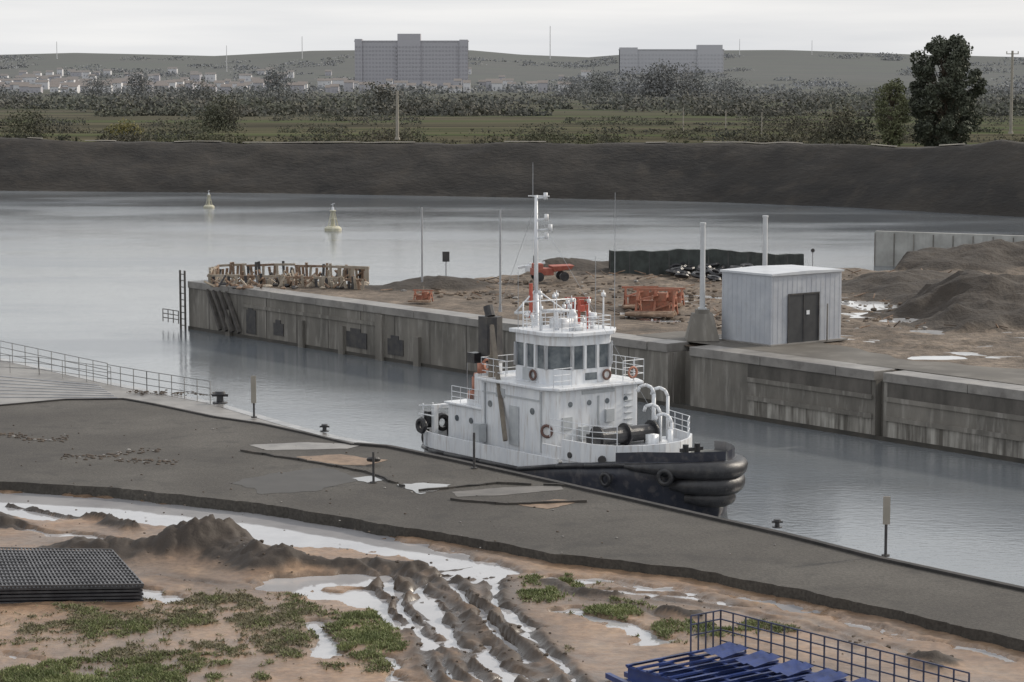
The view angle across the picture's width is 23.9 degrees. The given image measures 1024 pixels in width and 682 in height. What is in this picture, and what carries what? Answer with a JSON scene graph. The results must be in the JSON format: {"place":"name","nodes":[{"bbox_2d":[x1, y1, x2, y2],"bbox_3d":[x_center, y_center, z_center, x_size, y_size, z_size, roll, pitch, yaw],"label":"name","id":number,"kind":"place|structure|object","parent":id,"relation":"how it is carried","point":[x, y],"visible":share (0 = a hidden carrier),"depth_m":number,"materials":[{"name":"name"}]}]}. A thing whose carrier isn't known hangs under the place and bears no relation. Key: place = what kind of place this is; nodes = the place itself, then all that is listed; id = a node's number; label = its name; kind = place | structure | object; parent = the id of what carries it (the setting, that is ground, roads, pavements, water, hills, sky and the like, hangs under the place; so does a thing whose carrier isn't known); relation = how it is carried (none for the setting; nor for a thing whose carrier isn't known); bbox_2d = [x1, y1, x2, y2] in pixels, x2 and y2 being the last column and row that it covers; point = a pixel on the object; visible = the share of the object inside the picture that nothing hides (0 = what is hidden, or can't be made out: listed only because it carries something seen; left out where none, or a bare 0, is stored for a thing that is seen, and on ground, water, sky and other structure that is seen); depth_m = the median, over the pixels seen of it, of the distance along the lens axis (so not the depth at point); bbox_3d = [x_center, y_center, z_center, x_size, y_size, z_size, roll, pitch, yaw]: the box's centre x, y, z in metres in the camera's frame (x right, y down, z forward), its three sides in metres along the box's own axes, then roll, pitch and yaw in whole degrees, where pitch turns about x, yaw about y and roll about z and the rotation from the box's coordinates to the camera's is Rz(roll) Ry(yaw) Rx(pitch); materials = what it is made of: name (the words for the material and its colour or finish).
{"place":"outdoors","nodes":[
{"label":"outdoors","id":0,"kind":"place"},
{"bbox_2d":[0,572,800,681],"bbox_3d":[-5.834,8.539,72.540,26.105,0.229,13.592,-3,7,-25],"label":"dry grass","id":1,"kind":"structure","parent":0,"point":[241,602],"depth_m":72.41,"materials":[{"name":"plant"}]},
{"bbox_2d":[27,137,964,146],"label":"embankment track","id":2,"kind":"structure","parent":0,"point":[504,141],"depth_m":408.92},
{"bbox_2d":[0,191,1023,585],"bbox_3d":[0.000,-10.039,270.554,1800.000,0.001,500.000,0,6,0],"label":"canal water","id":3,"kind":"structure","parent":0,"point":[94,277],"depth_m":212.44,"materials":[{"name":"grey liquid"}]},
{"bbox_2d":[203,190,214,207],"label":"channel buoy","id":4,"kind":"object","parent":3,"relation":"on","point":[208,205],"visible":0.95,"depth_m":355.93,"materials":[{"name":"paint"}]},
{"bbox_2d":[324,203,341,231],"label":"channel buoy","id":5,"kind":"object","parent":3,"relation":"on","point":[332,227],"visible":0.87,"depth_m":304.68,"materials":[{"name":"paint"}]},
{"bbox_2d":[415,193,747,516],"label":"tugboat","id":6,"kind":"object","parent":3,"relation":"on","point":[559,403],"visible":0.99,"depth_m":115.42,"materials":[{"name":"black paint"}]},
{"bbox_2d":[455,342,627,423],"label":"windows","id":7,"kind":"structure","parent":6,"relation":"in","point":[558,356],"depth_m":115.83,"materials":[{"name":"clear glass"}]},
{"bbox_2d":[473,367,632,452],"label":"doors and fittings","id":8,"kind":"structure","parent":6,"relation":"in","point":[479,428],"depth_m":116.29,"materials":[{"name":"white metal"}]},
{"bbox_2d":[0,358,1023,651],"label":"quay","id":9,"kind":"structure","parent":0,"point":[214,464],"depth_m":91.42,"materials":[{"name":"concrete"}]},
{"bbox_2d":[0,376,117,397],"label":"paving joint strips","id":10,"kind":"object","parent":9,"relation":"on","point":[54,391],"visible":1,"depth_m":124.24,"materials":[{"name":"grey concrete"}]},
{"bbox_2d":[0,341,210,401],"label":"quay railing","id":11,"kind":"object","parent":9,"relation":"on","point":[86,365],"visible":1,"depth_m":127.79,"materials":[{"name":"grey metal"}]},
{"bbox_2d":[212,390,227,403],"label":"mooring bollard","id":12,"kind":"object","parent":9,"relation":"on","point":[220,395],"visible":1,"depth_m":119.27,"materials":[{"name":"black metal"}]},
{"bbox_2d":[251,376,256,417],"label":"lock marker post","id":13,"kind":"object","parent":9,"relation":"on","point":[253,389],"visible":1,"depth_m":113.86,"materials":[{"name":"metal"}]},
{"bbox_2d":[232,467,357,493],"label":"damp asphalt patch","id":14,"kind":"object","parent":9,"relation":"on","point":[314,479],"visible":1,"depth_m":96.28,"materials":[{"name":"grey asphalt"}]},
{"bbox_2d":[251,442,359,449],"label":"concrete patch","id":15,"kind":"object","parent":9,"relation":"on","point":[297,446],"visible":1,"depth_m":105.25,"materials":[{"name":"grey concrete"}]},
{"bbox_2d":[320,424,329,431],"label":"mooring bollard","id":16,"kind":"object","parent":9,"relation":"on","point":[324,428],"visible":1,"depth_m":110.04,"materials":[{"name":"black metal"}]},
{"bbox_2d":[299,454,385,465],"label":"rust stained patch","id":17,"kind":"object","parent":9,"relation":"on","point":[340,459],"visible":0.91,"depth_m":101.72,"materials":[{"name":"grey concrete"}]},
{"bbox_2d":[353,476,384,482],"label":"asphalt puddle","id":18,"kind":"object","parent":9,"relation":"on","point":[367,479],"visible":0.93,"depth_m":96.96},
{"bbox_2d":[370,452,376,483],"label":"lock marker post","id":19,"kind":"object","parent":9,"relation":"on","point":[373,481],"visible":1,"depth_m":95.86,"materials":[{"name":"metal"}]},
{"bbox_2d":[366,457,380,461],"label":"rope coil","id":20,"kind":"object","parent":9,"relation":"on","point":[369,459],"visible":0.8,"depth_m":100.08,"materials":[{"name":"fabric"}]},
{"bbox_2d":[0,389,775,560],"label":"quay debris","id":21,"kind":"object","parent":9,"relation":"on","point":[10,434],"visible":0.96,"depth_m":103.31,"materials":[{"name":"concrete"}]},
{"bbox_2d":[240,449,586,504],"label":"slot edging","id":22,"kind":"object","parent":9,"relation":"on","point":[387,479],"visible":0.99,"depth_m":95.31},
{"bbox_2d":[396,483,450,493],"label":"asphalt puddle","id":23,"kind":"object","parent":9,"relation":"on","point":[415,487],"visible":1,"depth_m":95.09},
{"bbox_2d":[471,432,476,468],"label":"lock marker post","id":24,"kind":"object","parent":9,"relation":"on","point":[473,467],"visible":1,"depth_m":99.32,"materials":[{"name":"metal"}]},
{"bbox_2d":[453,486,562,496],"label":"concrete patch","id":25,"kind":"object","parent":9,"relation":"on","point":[503,491],"visible":1,"depth_m":94.20,"materials":[{"name":"grey concrete"}]},
{"bbox_2d":[519,499,574,508],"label":"rust stained patch","id":26,"kind":"object","parent":9,"relation":"on","point":[549,505],"visible":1,"depth_m":90.93,"materials":[{"name":"grey concrete"}]},
{"bbox_2d":[772,519,782,527],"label":"mooring bollard","id":27,"kind":"object","parent":9,"relation":"on","point":[777,522],"visible":1,"depth_m":86.85,"materials":[{"name":"black metal"}]},
{"bbox_2d":[881,496,890,556],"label":"lock marker post","id":28,"kind":"object","parent":9,"relation":"on","point":[886,510],"visible":1,"depth_m":81.25,"materials":[{"name":"metal"}]},
{"bbox_2d":[0,490,1023,681],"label":"muddy ground","id":29,"kind":"structure","parent":0,"point":[195,546],"depth_m":73.64,"materials":[{"name":"soil"}]},
{"bbox_2d":[0,547,143,603],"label":"stacked panels","id":30,"kind":"object","parent":29,"relation":"on","point":[43,575],"visible":1,"depth_m":77.13,"materials":[{"name":"metal"}]},
{"bbox_2d":[0,572,800,681],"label":"green grass","id":31,"kind":"structure","parent":29,"relation":"on","point":[365,637],"depth_m":71.10,"materials":[{"name":"green plant"}]},
{"bbox_2d":[34,518,953,680],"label":"mud clods","id":32,"kind":"object","parent":29,"relation":"on","point":[518,626],"visible":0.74,"depth_m":72.25,"materials":[{"name":"soil"}]},
{"bbox_2d":[0,493,1013,681],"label":"puddle water","id":33,"kind":"structure","parent":29,"relation":"on","point":[269,530],"depth_m":81.05,"materials":[{"name":"grey liquid"}]},
{"bbox_2d":[605,609,969,681],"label":"blue steel gangway","id":34,"kind":"object","parent":29,"relation":"on","point":[735,663],"visible":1,"depth_m":64.81,"materials":[{"name":"paint"}]},
{"bbox_2d":[0,137,1023,216],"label":"earth embankment","id":35,"kind":"structure","parent":0,"point":[986,178],"depth_m":389.68,"materials":[{"name":"soil"}]},
{"bbox_2d":[0,50,1023,146],"bbox_3d":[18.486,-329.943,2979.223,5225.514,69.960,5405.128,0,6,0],"label":"plain and hills","id":36,"kind":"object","parent":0,"point":[768,67],"visible":0.37,"depth_m":2412.19,"materials":[{"name":"green plant"}]},
{"bbox_2d":[104,118,143,135],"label":"autumn bush","id":37,"kind":"object","parent":36,"relation":"on","point":[124,127],"visible":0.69,"depth_m":587.34,"materials":[{"name":"green plant"}]},
{"bbox_2d":[0,67,591,93],"bbox_3d":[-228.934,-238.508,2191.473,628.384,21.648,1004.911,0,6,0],"label":"distant village","id":38,"kind":"object","parent":36,"relation":"on","point":[23,80],"visible":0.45,"depth_m":2040.83,"materials":[{"name":"brick"}]},
{"bbox_2d":[391,91,402,139],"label":"utility pole","id":39,"kind":"object","parent":36,"relation":"on","point":[397,137],"visible":1,"depth_m":467.86,"materials":[{"name":"concrete"}]},
{"bbox_2d":[355,34,467,85],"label":"apartment block","id":40,"kind":"structure","parent":36,"relation":"on","point":[408,40],"depth_m":2284.26,"materials":[{"name":"concrete"}]},
{"bbox_2d":[355,46,466,78],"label":"windows","id":41,"kind":"structure","parent":40,"relation":"attached to","point":[412,59],"depth_m":2283.81,"materials":[{"name":"grey glass"}]},
{"bbox_2d":[354,40,468,41],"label":"parapet","id":42,"kind":"structure","parent":40,"relation":"on","point":[421,40],"depth_m":2282.06,"materials":[{"name":"concrete"}]},
{"bbox_2d":[0,52,1023,144],"bbox_3d":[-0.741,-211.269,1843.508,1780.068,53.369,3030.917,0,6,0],"label":"distant scrub","id":43,"kind":"object","parent":36,"relation":"on","point":[216,106],"visible":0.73,"depth_m":892.39,"materials":[{"name":"green plant"}]},
{"bbox_2d":[549,26,550,58],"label":"radio mast","id":44,"kind":"object","parent":36,"relation":"on","point":[550,42],"visible":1,"depth_m":2977.40,"materials":[{"name":"grey metal"}]},
{"bbox_2d":[619,45,723,73],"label":"apartment block","id":45,"kind":"structure","parent":36,"relation":"on","point":[710,49],"depth_m":2681.14,"materials":[{"name":"concrete"}]},
{"bbox_2d":[618,49,723,49],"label":"parapet","id":46,"kind":"structure","parent":45,"relation":"on","point":[667,49],"depth_m":2680.08,"materials":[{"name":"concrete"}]},
{"bbox_2d":[621,54,722,73],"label":"windows","id":47,"kind":"structure","parent":45,"relation":"attached to","point":[673,62],"depth_m":2681.16,"materials":[{"name":"glass"}]},
{"bbox_2d":[872,78,910,146],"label":"poplar tree","id":48,"kind":"object","parent":36,"relation":"on","point":[892,133],"visible":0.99,"depth_m":445.11,"materials":[{"name":"green plant"}]},
{"bbox_2d":[908,33,987,146],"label":"tall poplar tree","id":49,"kind":"object","parent":36,"relation":"on","point":[960,119],"visible":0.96,"depth_m":447.28,"materials":[{"name":"green plant"}]},
{"bbox_2d":[1006,51,1018,133],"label":"utility pole","id":50,"kind":"object","parent":36,"relation":"on","point":[1012,53],"visible":1,"depth_m":467.42,"materials":[{"name":"concrete"}]},
{"bbox_2d":[0,0,1023,56],"label":"sky","id":51,"kind":"structure","parent":0,"point":[579,28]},
{"bbox_2d":[234,239,1023,384],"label":"dirt ground","id":52,"kind":"structure","parent":0,"point":[972,298],"depth_m":168.21,"materials":[{"name":"brown soil"}]},
{"bbox_2d":[204,261,369,289],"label":"rusty reinforcement cage","id":53,"kind":"object","parent":52,"relation":"on","point":[275,278],"visible":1,"depth_m":185.42,"materials":[{"name":"metal"}]},
{"bbox_2d":[408,289,432,302],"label":"orange trestle","id":54,"kind":"object","parent":52,"relation":"on","point":[425,297],"visible":1,"depth_m":171.08,"materials":[{"name":"metal"}]},
{"bbox_2d":[421,207,422,281],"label":"pole","id":55,"kind":"object","parent":52,"relation":"on","point":[421,244],"visible":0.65,"depth_m":183.27,"materials":[{"name":"metal"}]},
{"bbox_2d":[442,252,449,275],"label":"navigation sign","id":56,"kind":"object","parent":52,"relation":"on","point":[445,257],"visible":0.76,"depth_m":191.82,"materials":[{"name":"metal"}]},
{"bbox_2d":[498,210,501,311],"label":"pole","id":57,"kind":"object","parent":52,"relation":"on","point":[500,309],"visible":0.98,"depth_m":162.37,"materials":[{"name":"metal"}]},
{"bbox_2d":[518,261,544,271],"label":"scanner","id":58,"kind":"object","parent":52,"relation":"on","point":[528,267],"visible":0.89,"depth_m":195.69,"materials":[{"name":"paint"}]},
{"bbox_2d":[530,256,573,281],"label":"red site dumper","id":59,"kind":"object","parent":52,"relation":"on","point":[561,274],"visible":0.77,"depth_m":186.62,"materials":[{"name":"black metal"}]},
{"bbox_2d":[563,297,590,312],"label":"orange trestle","id":60,"kind":"object","parent":52,"relation":"on","point":[581,300],"visible":0.45,"depth_m":163.67,"materials":[{"name":"red paint"}]},
{"bbox_2d":[189,288,1023,457],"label":"quay wall","id":61,"kind":"structure","parent":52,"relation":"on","point":[716,384],"depth_m":146.74,"materials":[{"name":"concrete"}]},
{"bbox_2d":[162,270,240,333],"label":"timber fenders and ladder","id":62,"kind":"object","parent":61,"relation":"attached to","point":[225,309],"visible":0.94,"depth_m":184.85,"materials":[{"name":"brown wood"}]},
{"bbox_2d":[246,308,403,355],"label":"culvert openings","id":63,"kind":"object","parent":61,"relation":"attached to","point":[356,338],"visible":1,"depth_m":171.02,"materials":[{"name":"metal"}]},
{"bbox_2d":[208,298,673,402],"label":"wall piers","id":64,"kind":"object","parent":61,"relation":"attached to","point":[380,337],"depth_m":168.32,"materials":[{"name":"concrete"}]},
{"bbox_2d":[188,280,1023,400],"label":"coping","id":65,"kind":"object","parent":61,"relation":"on","point":[922,379],"visible":0.83,"depth_m":141.92,"materials":[{"name":"concrete"}]},
{"bbox_2d":[188,326,1023,463],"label":"tide line","id":66,"kind":"object","parent":61,"relation":"attached to","point":[889,439],"visible":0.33,"depth_m":140.14,"materials":[{"name":"black concrete"}]},
{"bbox_2d":[242,304,1023,441],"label":"fender ledges","id":67,"kind":"object","parent":61,"relation":"attached to","point":[897,419],"visible":1,"depth_m":132.82,"materials":[{"name":"concrete"}]},
{"bbox_2d":[747,364,1023,458],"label":"stained bands","id":68,"kind":"object","parent":61,"relation":"attached to","point":[972,442],"visible":1,"depth_m":130.66,"materials":[{"name":"concrete"}]},
{"bbox_2d":[622,286,657,308],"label":"orange trestle","id":69,"kind":"object","parent":52,"relation":"on","point":[632,300],"visible":0.57,"depth_m":167.17,"materials":[{"name":"metal"}]},
{"bbox_2d":[625,288,679,316],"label":"orange trestle","id":70,"kind":"object","parent":52,"relation":"on","point":[660,304],"visible":1,"depth_m":161.58,"materials":[{"name":"metal"}]},
{"bbox_2d":[658,287,684,306],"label":"orange trestle","id":71,"kind":"object","parent":52,"relation":"on","point":[680,296],"visible":0.46,"depth_m":168.09,"materials":[{"name":"metal"}]},
{"bbox_2d":[380,268,1007,329],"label":"demolition rubble","id":72,"kind":"object","parent":52,"relation":"on","point":[545,291],"visible":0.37,"depth_m":175.71,"materials":[{"name":"concrete"}]},
{"bbox_2d":[609,248,803,275],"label":"covered fence","id":73,"kind":"object","parent":52,"relation":"on","point":[659,262],"visible":0.64,"depth_m":195.81,"materials":[{"name":"fabric"}]},
{"bbox_2d":[666,262,752,280],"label":"tyre heap","id":74,"kind":"object","parent":52,"relation":"on","point":[676,270],"visible":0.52,"depth_m":192.28,"materials":[{"name":"black rubber"}]},
{"bbox_2d":[762,215,767,265],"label":"white light mast","id":75,"kind":"object","parent":52,"relation":"on","point":[765,240],"visible":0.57,"depth_m":150.19,"materials":[{"name":"metal"}]},
{"bbox_2d":[560,295,1023,359],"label":"puddles","id":76,"kind":"structure","parent":52,"relation":"on","point":[875,304],"depth_m":160.21,"materials":[{"name":"grey liquid"}]},
{"bbox_2d":[875,231,1023,265],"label":"second lock wall","id":77,"kind":"structure","parent":52,"relation":"on","point":[886,244],"depth_m":248.29,"materials":[{"name":"concrete"}]},
{"bbox_2d":[874,233,1013,265],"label":"wall joints","id":78,"kind":"object","parent":77,"relation":"attached to","point":[913,246],"depth_m":249.22,"materials":[{"name":"concrete"}]},
{"bbox_2d":[639,331,1023,384],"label":"island apron paving","id":79,"kind":"structure","parent":0,"point":[820,350],"depth_m":136.94,"materials":[{"name":"grey concrete"}]},
{"bbox_2d":[684,222,719,340],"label":"white light mast","id":80,"kind":"object","parent":79,"relation":"on","point":[701,326],"visible":1,"depth_m":146.27,"materials":[{"name":"metal"}]},
{"bbox_2d":[719,265,847,346],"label":"grey metal shed","id":81,"kind":"structure","parent":79,"relation":"on","point":[773,305],"depth_m":145.27,"materials":[{"name":"metal"}]},
{"bbox_2d":[787,292,819,342],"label":"door","id":82,"kind":"structure","parent":81,"relation":"in","point":[803,308],"depth_m":145.15,"materials":[{"name":"metal"}]}
]}

